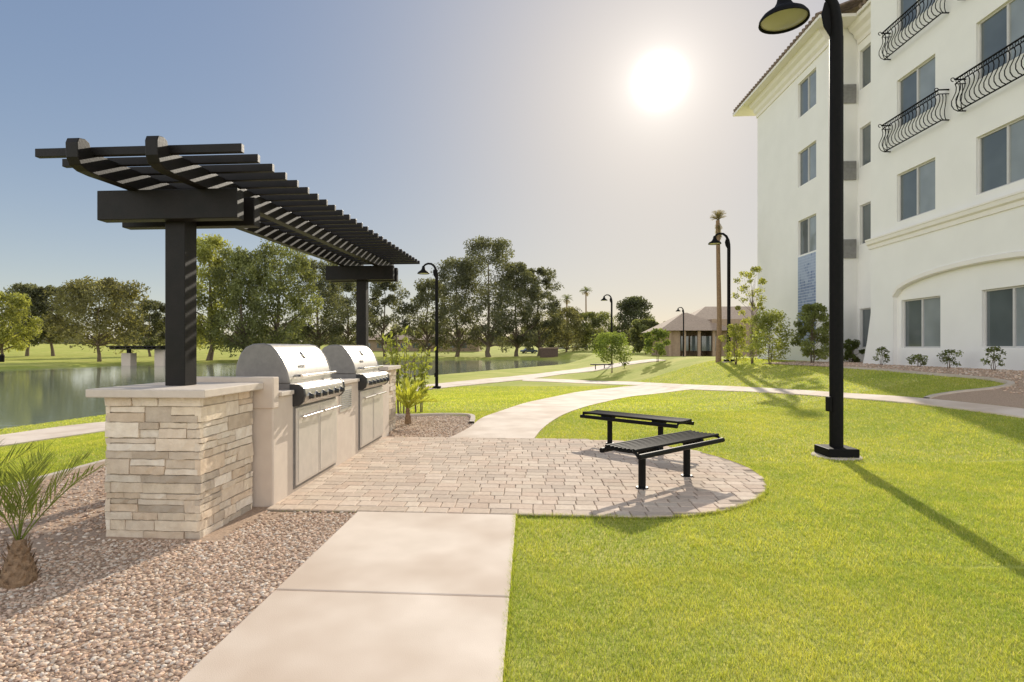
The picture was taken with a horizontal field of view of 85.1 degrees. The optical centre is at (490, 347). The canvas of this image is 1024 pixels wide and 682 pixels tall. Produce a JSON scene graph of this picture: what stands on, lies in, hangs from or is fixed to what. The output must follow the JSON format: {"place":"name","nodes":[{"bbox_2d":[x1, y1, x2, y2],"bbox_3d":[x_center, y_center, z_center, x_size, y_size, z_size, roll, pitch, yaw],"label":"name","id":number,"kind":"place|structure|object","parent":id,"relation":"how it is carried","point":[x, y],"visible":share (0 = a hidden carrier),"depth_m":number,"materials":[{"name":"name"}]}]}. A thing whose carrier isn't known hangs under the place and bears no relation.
{"place":"outdoors","nodes":[
{"label":"outdoors","id":0,"kind":"place"},
{"bbox_2d":[0,354,4,361],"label":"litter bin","id":1,"kind":"object","parent":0,"point":[2,358],"visible":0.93,"depth_m":81.83,"materials":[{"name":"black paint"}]},
{"bbox_2d":[0,359,577,428],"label":"lake","id":2,"kind":"structure","parent":0,"point":[31,396],"depth_m":41.11,"materials":[{"name":"grey liquid"}]},
{"bbox_2d":[0,359,665,446],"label":"lakeside path","id":3,"kind":"structure","parent":0,"point":[10,439],"depth_m":14.58,"materials":[{"name":"concrete"}]},
{"bbox_2d":[179,511,515,681],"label":"sidewalk","id":4,"kind":"structure","parent":0,"point":[359,596],"depth_m":3.02,"materials":[{"name":"concrete"}]},
{"bbox_2d":[0,0,848,342],"label":"sky","id":5,"kind":"structure","parent":0,"point":[603,140],"materials":[{"name":"blue"}]},
{"bbox_2d":[0,343,1023,681],"bbox_3d":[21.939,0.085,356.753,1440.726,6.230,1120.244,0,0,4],"label":"ground","id":6,"kind":"structure","parent":0,"point":[42,357],"depth_m":4.09,"materials":[{"name":"plant"}]},
{"bbox_2d":[0,290,43,355],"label":"tree","id":7,"kind":"object","parent":6,"relation":"on","point":[17,310],"visible":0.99,"depth_m":95.06,"materials":[{"name":"green plant"}]},
{"bbox_2d":[3,281,54,355],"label":"tree","id":8,"kind":"object","parent":6,"relation":"on","point":[26,288],"visible":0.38,"depth_m":108.92,"materials":[{"name":"green plant"}]},
{"bbox_2d":[27,285,82,355],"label":"tree","id":9,"kind":"object","parent":6,"relation":"on","point":[50,340],"visible":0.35,"depth_m":110.10,"materials":[{"name":"green plant"}]},
{"bbox_2d":[37,276,151,361],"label":"tree","id":10,"kind":"object","parent":6,"relation":"on","point":[83,296],"visible":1,"depth_m":81.58,"materials":[{"name":"green plant"}]},
{"bbox_2d":[106,346,164,365],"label":"picnic shelter","id":11,"kind":"object","parent":6,"relation":"on","point":[128,358],"visible":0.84,"depth_m":75.24,"materials":[{"name":"metal"}]},
{"bbox_2d":[123,299,164,356],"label":"tree","id":12,"kind":"object","parent":6,"relation":"on","point":[158,323],"visible":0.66,"depth_m":113.98,"materials":[{"name":"green plant"}]},
{"bbox_2d":[197,233,236,360],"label":"tree","id":13,"kind":"object","parent":6,"relation":"on","point":[207,250],"visible":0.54,"depth_m":90.76,"materials":[{"name":"green plant"}]},
{"bbox_2d":[0,413,474,491],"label":"gravel bed curb","id":14,"kind":"structure","parent":6,"relation":"on","point":[101,462],"depth_m":6.77,"materials":[{"name":"concrete"}]},
{"bbox_2d":[197,245,285,356],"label":"tree","id":15,"kind":"object","parent":6,"relation":"on","point":[242,265],"visible":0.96,"depth_m":87.87,"materials":[{"name":"green plant"}]},
{"bbox_2d":[242,239,324,343],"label":"tree","id":16,"kind":"object","parent":6,"relation":"on","point":[290,326],"visible":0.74,"depth_m":94.54,"materials":[{"name":"green plant"}]},
{"bbox_2d":[288,258,354,348],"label":"tree","id":17,"kind":"object","parent":6,"relation":"on","point":[328,304],"visible":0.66,"depth_m":110.86,"materials":[{"name":"green plant"}]},
{"bbox_2d":[4,319,664,345],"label":"distant woodland","id":18,"kind":"object","parent":6,"relation":"on","point":[43,341],"visible":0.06,"depth_m":234.55,"materials":[{"name":"green plant"}]},
{"bbox_2d":[322,282,378,344],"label":"tree","id":19,"kind":"object","parent":6,"relation":"on","point":[348,288],"visible":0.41,"depth_m":123.84,"materials":[{"name":"green plant"}]},
{"bbox_2d":[369,279,411,356],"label":"tree","id":20,"kind":"object","parent":6,"relation":"on","point":[384,320],"visible":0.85,"depth_m":121.19,"materials":[{"name":"green plant"}]},
{"bbox_2d":[369,335,481,351],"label":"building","id":21,"kind":"structure","parent":6,"relation":"on","point":[373,346],"depth_m":164.90,"materials":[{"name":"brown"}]},
{"bbox_2d":[417,263,441,388],"bbox_3d":[-3.097,-1.085,28.324,1.290,6.509,0.620,0,0,4],"label":"street lamp","id":22,"kind":"object","parent":6,"relation":"on","point":[423,271],"visible":0.93,"depth_m":28.24,"materials":[{"name":"black metal"}]},
{"bbox_2d":[403,277,457,355],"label":"tree","id":23,"kind":"object","parent":6,"relation":"on","point":[420,299],"visible":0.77,"depth_m":125.86,"materials":[{"name":"green plant"}]},
{"bbox_2d":[425,256,492,356],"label":"tree","id":24,"kind":"object","parent":6,"relation":"on","point":[447,274],"visible":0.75,"depth_m":121.94,"materials":[{"name":"green plant"}]},
{"bbox_2d":[449,235,527,356],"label":"tree","id":25,"kind":"object","parent":6,"relation":"on","point":[497,256],"visible":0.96,"depth_m":119.69,"materials":[{"name":"green plant"}]},
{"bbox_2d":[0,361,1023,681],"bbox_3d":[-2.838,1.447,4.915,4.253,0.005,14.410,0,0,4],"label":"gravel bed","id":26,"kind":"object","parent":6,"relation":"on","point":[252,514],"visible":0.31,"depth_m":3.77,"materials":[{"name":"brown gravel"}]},
{"bbox_2d":[0,427,42,482],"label":"young palm","id":27,"kind":"object","parent":26,"relation":"on","point":[7,456],"visible":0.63,"depth_m":3.95,"materials":[{"name":"green plant"}]},
{"bbox_2d":[0,438,106,589],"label":"young palm","id":28,"kind":"object","parent":26,"relation":"on","point":[19,568],"visible":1,"depth_m":3.38,"materials":[{"name":"green plant"}]},
{"bbox_2d":[86,382,262,538],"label":"stone pillar","id":29,"kind":"structure","parent":26,"relation":"on","point":[178,460],"depth_m":4.25,"materials":[{"name":"beige stone"}]},
{"bbox_2d":[35,136,419,385],"bbox_3d":[-2.309,-0.651,7.184,1.550,1.920,6.690,0,0,4],"label":"pergola","id":30,"kind":"object","parent":29,"relation":"on","point":[180,200],"visible":0.98,"depth_m":4.56,"materials":[{"name":"black metal"}]},
{"bbox_2d":[197,373,390,506],"bbox_3d":[-2.259,0.858,7.152,0.935,1.185,4.185,0,0,4],"label":"barbecue counter","id":31,"kind":"object","parent":26,"relation":"on","point":[272,441],"visible":0.44,"depth_m":5.16,"materials":[{"name":"beige paint"}]},
{"bbox_2d":[236,343,344,489],"bbox_3d":[-2.112,0.671,6.072,0.745,1.438,1.200,0,0,4],"label":"gas grill","id":32,"kind":"object","parent":31,"relation":"in","point":[304,372],"visible":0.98,"depth_m":5.76,"materials":[{"name":"metal"}]},
{"bbox_2d":[295,403,322,484],"bbox_3d":[-1.867,0.973,5.766,0.085,0.763,0.564,0,0,4],"label":"door","id":33,"kind":"structure","parent":32,"relation":"in","point":[306,417],"depth_m":5.71,"materials":[{"name":"metal"}]},
{"bbox_2d":[318,398,340,471],"bbox_3d":[-1.827,0.973,6.341,0.085,0.763,0.564,0,0,4],"label":"door","id":34,"kind":"structure","parent":32,"relation":"in","point":[327,419],"depth_m":6.30,"materials":[{"name":"metal"}]},
{"bbox_2d":[321,344,389,449],"bbox_3d":[-1.966,0.671,8.157,0.745,1.438,1.200,0,0,4],"label":"gas grill","id":35,"kind":"object","parent":31,"relation":"in","point":[354,361],"visible":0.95,"depth_m":7.80,"materials":[{"name":"metal"}]},
{"bbox_2d":[360,389,375,447],"bbox_3d":[-1.721,0.973,7.851,0.085,0.763,0.564,0,0,4],"label":"door","id":36,"kind":"structure","parent":35,"relation":"in","point":[366,396],"depth_m":7.80,"materials":[{"name":"metal"}]},
{"bbox_2d":[372,386,386,439],"bbox_3d":[-1.681,0.973,8.426,0.085,0.763,0.564,0,0,4],"label":"door","id":37,"kind":"structure","parent":35,"relation":"in","point":[378,399],"depth_m":8.36,"materials":[{"name":"metal"}]},
{"bbox_2d":[379,365,400,431],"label":"stone pillar","id":38,"kind":"structure","parent":26,"relation":"on","point":[391,369],"depth_m":9.77,"materials":[{"name":"beige stone"}]},
{"bbox_2d":[382,325,418,413],"bbox_3d":[-1.918,0.507,12.103,0.667,2.002,0.792,0,0,43],"label":"stem plant","id":39,"kind":"object","parent":26,"relation":"on","point":[392,361],"visible":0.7,"depth_m":12.08,"materials":[{"name":"green plant"}]},
{"bbox_2d":[395,377,437,424],"bbox_3d":[-1.576,1.006,10.555,1.203,0.888,1.045,0,0,4],"label":"young palm","id":40,"kind":"object","parent":26,"relation":"on","point":[408,397],"visible":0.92,"depth_m":10.49,"materials":[{"name":"green plant"}]},
{"bbox_2d":[413,347,435,412],"bbox_3d":[-1.536,0.738,12.621,0.562,1.552,0.453,0,0,40],"label":"stem plant","id":41,"kind":"object","parent":26,"relation":"on","point":[421,375],"visible":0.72,"depth_m":12.56,"materials":[{"name":"green plant"}]},
{"bbox_2d":[490,261,550,356],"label":"tree","id":42,"kind":"object","parent":6,"relation":"on","point":[518,339],"visible":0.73,"depth_m":124.71,"materials":[{"name":"green plant"}]},
{"bbox_2d":[520,348,537,352],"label":"parked car","id":43,"kind":"object","parent":6,"relation":"on","point":[531,351],"visible":0.87,"depth_m":149.34,"materials":[{"name":"metal"}]},
{"bbox_2d":[513,266,564,355],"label":"tree","id":44,"kind":"object","parent":6,"relation":"on","point":[546,285],"visible":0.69,"depth_m":128.60,"materials":[{"name":"green plant"}]},
{"bbox_2d":[539,347,558,357],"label":"monument sign","id":45,"kind":"object","parent":6,"relation":"on","point":[547,352],"visible":0.86,"depth_m":117.69,"materials":[{"name":"brown brick"}]},
{"bbox_2d":[539,306,586,351],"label":"tree","id":46,"kind":"object","parent":6,"relation":"on","point":[571,315],"visible":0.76,"depth_m":133.01,"materials":[{"name":"green plant"}]},
{"bbox_2d":[560,294,572,306],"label":"palm tree","id":47,"kind":"object","parent":6,"relation":"on","point":[566,298],"visible":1,"depth_m":149.84,"materials":[{"name":"green plant"}]},
{"bbox_2d":[579,286,592,349],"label":"palm tree","id":48,"kind":"object","parent":6,"relation":"on","point":[585,293],"visible":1,"depth_m":149.89,"materials":[{"name":"green plant"}]},
{"bbox_2d":[568,311,618,350],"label":"tree","id":49,"kind":"object","parent":6,"relation":"on","point":[601,319],"visible":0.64,"depth_m":138.19,"materials":[{"name":"green plant"}]},
{"bbox_2d":[601,294,613,364],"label":"street lamp","id":50,"kind":"object","parent":6,"relation":"on","point":[605,299],"visible":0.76,"depth_m":49.45,"materials":[{"name":"black metal"}]},
{"bbox_2d":[588,331,635,372],"bbox_3d":[8.671,0.370,40.200,3.203,3.245,3.382,0,0,4],"label":"shrub","id":51,"kind":"object","parent":6,"relation":"on","point":[613,338],"visible":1,"depth_m":39.88,"materials":[{"name":"green plant"}]},
{"bbox_2d":[608,295,655,352],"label":"tree","id":52,"kind":"object","parent":6,"relation":"on","point":[633,307],"visible":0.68,"depth_m":118.15,"materials":[{"name":"green plant"}]},
{"bbox_2d":[629,319,659,353],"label":"tree","id":53,"kind":"object","parent":6,"relation":"on","point":[641,326],"visible":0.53,"depth_m":94.40,"materials":[{"name":"green plant"}]},
{"bbox_2d":[643,328,670,361],"bbox_3d":[11.360,-0.118,38.138,1.885,2.548,1.939,0,0,4],"label":"shrub","id":54,"kind":"object","parent":6,"relation":"on","point":[660,333],"visible":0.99,"depth_m":38.03,"materials":[{"name":"green plant"}]},
{"bbox_2d":[676,307,685,356],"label":"street lamp","id":55,"kind":"object","parent":6,"relation":"on","point":[677,310],"visible":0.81,"depth_m":65.93,"materials":[{"name":"black metal"}]},
{"bbox_2d":[642,306,756,355],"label":"clubhouse","id":56,"kind":"structure","parent":6,"relation":"on","point":[700,328],"depth_m":75.25,"materials":[{"name":"brown"}]},
{"bbox_2d":[680,336,687,350],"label":"window","id":57,"kind":"structure","parent":56,"relation":"in","point":[681,337],"depth_m":75.23,"materials":[{"name":"grey glass"}]},
{"bbox_2d":[690,336,696,350],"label":"window","id":58,"kind":"structure","parent":56,"relation":"in","point":[693,339],"depth_m":75.12,"materials":[{"name":"glass"}]},
{"bbox_2d":[701,336,710,350],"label":"window","id":59,"kind":"structure","parent":56,"relation":"in","point":[705,340],"depth_m":75.01,"materials":[{"name":"grey glass"}]},
{"bbox_2d":[711,210,726,361],"bbox_3d":[11.668,-3.135,28.607,0.868,7.912,0.876,0,0,4],"label":"palm tree","id":60,"kind":"object","parent":6,"relation":"on","point":[718,226],"visible":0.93,"depth_m":28.51,"materials":[{"name":"plant"}]},
{"bbox_2d":[708,233,733,362],"bbox_3d":[11.440,-2.469,27.624,1.290,6.509,0.620,0,0,4],"label":"street lamp","id":61,"kind":"object","parent":6,"relation":"on","point":[714,241],"visible":0.93,"depth_m":27.55,"materials":[{"name":"black metal"}]},
{"bbox_2d":[718,324,749,364],"bbox_3d":[11.197,-0.082,25.527,1.282,2.104,1.316,0,0,-32],"label":"shrub","id":62,"kind":"object","parent":6,"relation":"on","point":[733,333],"visible":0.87,"depth_m":25.45,"materials":[{"name":"green plant"}]},
{"bbox_2d":[731,266,767,363],"bbox_3d":[11.549,-1.373,24.520,1.634,4.544,1.641,0,0,-33],"label":"tree","id":63,"kind":"object","parent":6,"relation":"on","point":[763,281],"visible":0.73,"depth_m":24.50,"materials":[{"name":"green plant"}]},
{"bbox_2d":[758,0,862,460],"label":"street lamp","id":64,"kind":"object","parent":6,"relation":"on","point":[782,16],"visible":0.96,"depth_m":7.39,"materials":[{"name":"metal"}]},
{"bbox_2d":[733,0,1023,370],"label":"hotel building","id":65,"kind":"structure","parent":6,"relation":"on","point":[933,178],"depth_m":17.43,"materials":[{"name":"white paint"}]},
{"bbox_2d":[800,214,815,254],"bbox_3d":[13.471,-4.770,23.598,0.056,1.520,1.560,0,0,4],"label":"window","id":66,"kind":"structure","parent":65,"relation":"in","point":[808,225],"depth_m":23.58,"materials":[{"name":"grey glass"}]},
{"bbox_2d":[800,141,815,185],"bbox_3d":[13.471,-7.770,23.598,0.056,1.520,1.560,0,0,4],"label":"window","id":67,"kind":"structure","parent":65,"relation":"in","point":[808,155],"depth_m":23.58,"materials":[{"name":"glass"}]},
{"bbox_2d":[800,69,815,116],"bbox_3d":[13.471,-10.770,23.598,0.056,1.520,1.560,0,0,4],"label":"window","id":68,"kind":"structure","parent":65,"relation":"in","point":[808,86],"depth_m":23.58,"materials":[{"name":"glass"}]},
{"bbox_2d":[862,308,870,347],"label":"window","id":69,"kind":"structure","parent":65,"relation":"in","point":[866,312],"depth_m":21.47,"materials":[{"name":"grey glass"}]},
{"bbox_2d":[862,202,870,243],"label":"window","id":70,"kind":"structure","parent":65,"relation":"in","point":[866,209],"depth_m":21.41,"materials":[{"name":"grey glass"}]},
{"bbox_2d":[862,123,870,165],"bbox_3d":[14.382,-7.770,20.858,0.056,1.520,1.620,0,0,4],"label":"window","id":71,"kind":"structure","parent":65,"relation":"in","point":[866,131],"depth_m":21.41,"materials":[{"name":"grey glass"}]},
{"bbox_2d":[862,44,870,87],"bbox_3d":[14.382,-10.770,20.858,0.056,1.520,1.620,0,0,4],"label":"window","id":72,"kind":"structure","parent":65,"relation":"in","point":[866,53],"depth_m":21.41,"materials":[{"name":"grey glass"}]},
{"bbox_2d":[899,158,934,221],"bbox_3d":[13.007,-4.770,16.959,0.056,1.520,1.690,0,0,4],"label":"window","id":73,"kind":"structure","parent":65,"relation":"in","point":[917,184],"depth_m":16.95,"materials":[{"name":"glass"}]},
{"bbox_2d":[899,55,934,126],"bbox_3d":[13.007,-7.770,16.959,0.056,1.520,1.690,0,0,4],"label":"window","id":74,"kind":"structure","parent":65,"relation":"in","point":[918,84],"depth_m":16.95,"materials":[{"name":"glass"}]},
{"bbox_2d":[899,0,934,31],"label":"window","id":75,"kind":"structure","parent":65,"relation":"in","point":[904,5],"depth_m":17.41,"materials":[{"name":"glass"}]},
{"bbox_2d":[904,296,939,347],"bbox_3d":[13.146,-0.760,16.949,0.056,1.520,1.690,0,0,4],"label":"window","id":76,"kind":"structure","parent":65,"relation":"in","point":[921,315],"depth_m":16.94,"materials":[{"name":"grey glass"}]},
{"bbox_2d":[979,117,1023,193],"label":"window","id":77,"kind":"structure","parent":65,"relation":"in","point":[1001,150],"depth_m":13.95,"materials":[{"name":"glass"}]},
{"bbox_2d":[979,0,1023,78],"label":"window","id":78,"kind":"structure","parent":65,"relation":"in","point":[1004,26],"depth_m":13.98,"materials":[{"name":"glass"}]},
{"bbox_2d":[985,285,1023,347],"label":"window","id":79,"kind":"structure","parent":65,"relation":"in","point":[1004,307],"depth_m":14.02,"materials":[{"name":"grey glass"}]},
{"bbox_2d":[767,361,1023,408],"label":"building gravel bed","id":80,"kind":"object","parent":6,"relation":"on","point":[1001,397],"visible":0.44,"depth_m":10.72,"materials":[{"name":"gravel"}]},
{"bbox_2d":[744,308,795,364],"bbox_3d":[11.441,-0.376,22.919,1.948,2.508,1.706,0,0,4],"label":"shrub","id":81,"kind":"object","parent":80,"relation":"on","point":[771,319],"visible":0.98,"depth_m":22.81,"materials":[{"name":"green plant"}]},
{"bbox_2d":[790,303,828,362],"bbox_3d":[12.120,-0.467,20.993,1.510,2.524,1.592,0,0,33],"label":"shrub","id":82,"kind":"object","parent":80,"relation":"on","point":[812,315],"visible":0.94,"depth_m":20.84,"materials":[{"name":"green plant"}]},
{"bbox_2d":[844,339,864,361],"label":"shrub","id":83,"kind":"object","parent":80,"relation":"on","point":[849,352],"visible":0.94,"depth_m":21.10,"materials":[{"name":"green plant"}]},
{"bbox_2d":[873,346,889,364],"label":"shrub","id":84,"kind":"object","parent":80,"relation":"on","point":[886,355],"visible":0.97,"depth_m":17.75,"materials":[{"name":"green plant"}]},
{"bbox_2d":[906,354,928,366],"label":"shrub","id":85,"kind":"object","parent":80,"relation":"on","point":[917,357],"visible":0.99,"depth_m":16.08,"materials":[{"name":"green plant"}]},
{"bbox_2d":[936,349,963,368],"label":"shrub","id":86,"kind":"object","parent":80,"relation":"on","point":[949,359],"visible":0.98,"depth_m":14.90,"materials":[{"name":"green plant"}]},
{"bbox_2d":[980,346,1005,370],"bbox_3d":[12.190,0.351,13.485,0.488,0.840,0.540,0,0,4],"label":"shrub","id":87,"kind":"object","parent":80,"relation":"on","point":[991,349],"visible":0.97,"depth_m":13.47,"materials":[{"name":"green plant"}]},
{"bbox_2d":[844,366,1014,398],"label":"building bed curb","id":88,"kind":"structure","parent":6,"relation":"on","point":[1007,383],"depth_m":11.91,"materials":[{"name":"concrete"}]},
{"bbox_2d":[265,437,765,518],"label":"paver patio","id":89,"kind":"structure","parent":0,"point":[713,482],"depth_m":5.94,"materials":[{"name":"beige stone"}]},
{"bbox_2d":[580,410,693,449],"bbox_3d":[2.065,1.194,8.025,0.506,0.460,1.562,0,0,-44],"label":"bench","id":90,"kind":"object","parent":89,"relation":"on","point":[660,422],"visible":0.92,"depth_m":7.89,"materials":[{"name":"black metal"}]},
{"bbox_2d":[599,430,724,489],"bbox_3d":[1.859,1.194,5.935,1.562,0.460,0.506,0,0,-40],"label":"bench","id":91,"kind":"object","parent":89,"relation":"on","point":[646,447],"visible":1,"depth_m":5.73,"materials":[{"name":"black metal"}]},
{"bbox_2d":[452,385,691,438],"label":"curving path","id":92,"kind":"structure","parent":0,"point":[531,419],"depth_m":12.68,"materials":[{"name":"concrete"}]},
{"bbox_2d":[522,378,1023,417],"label":"cross path","id":93,"kind":"structure","parent":0,"point":[998,410],"depth_m":12.97,"materials":[{"name":"concrete"}]}
]}

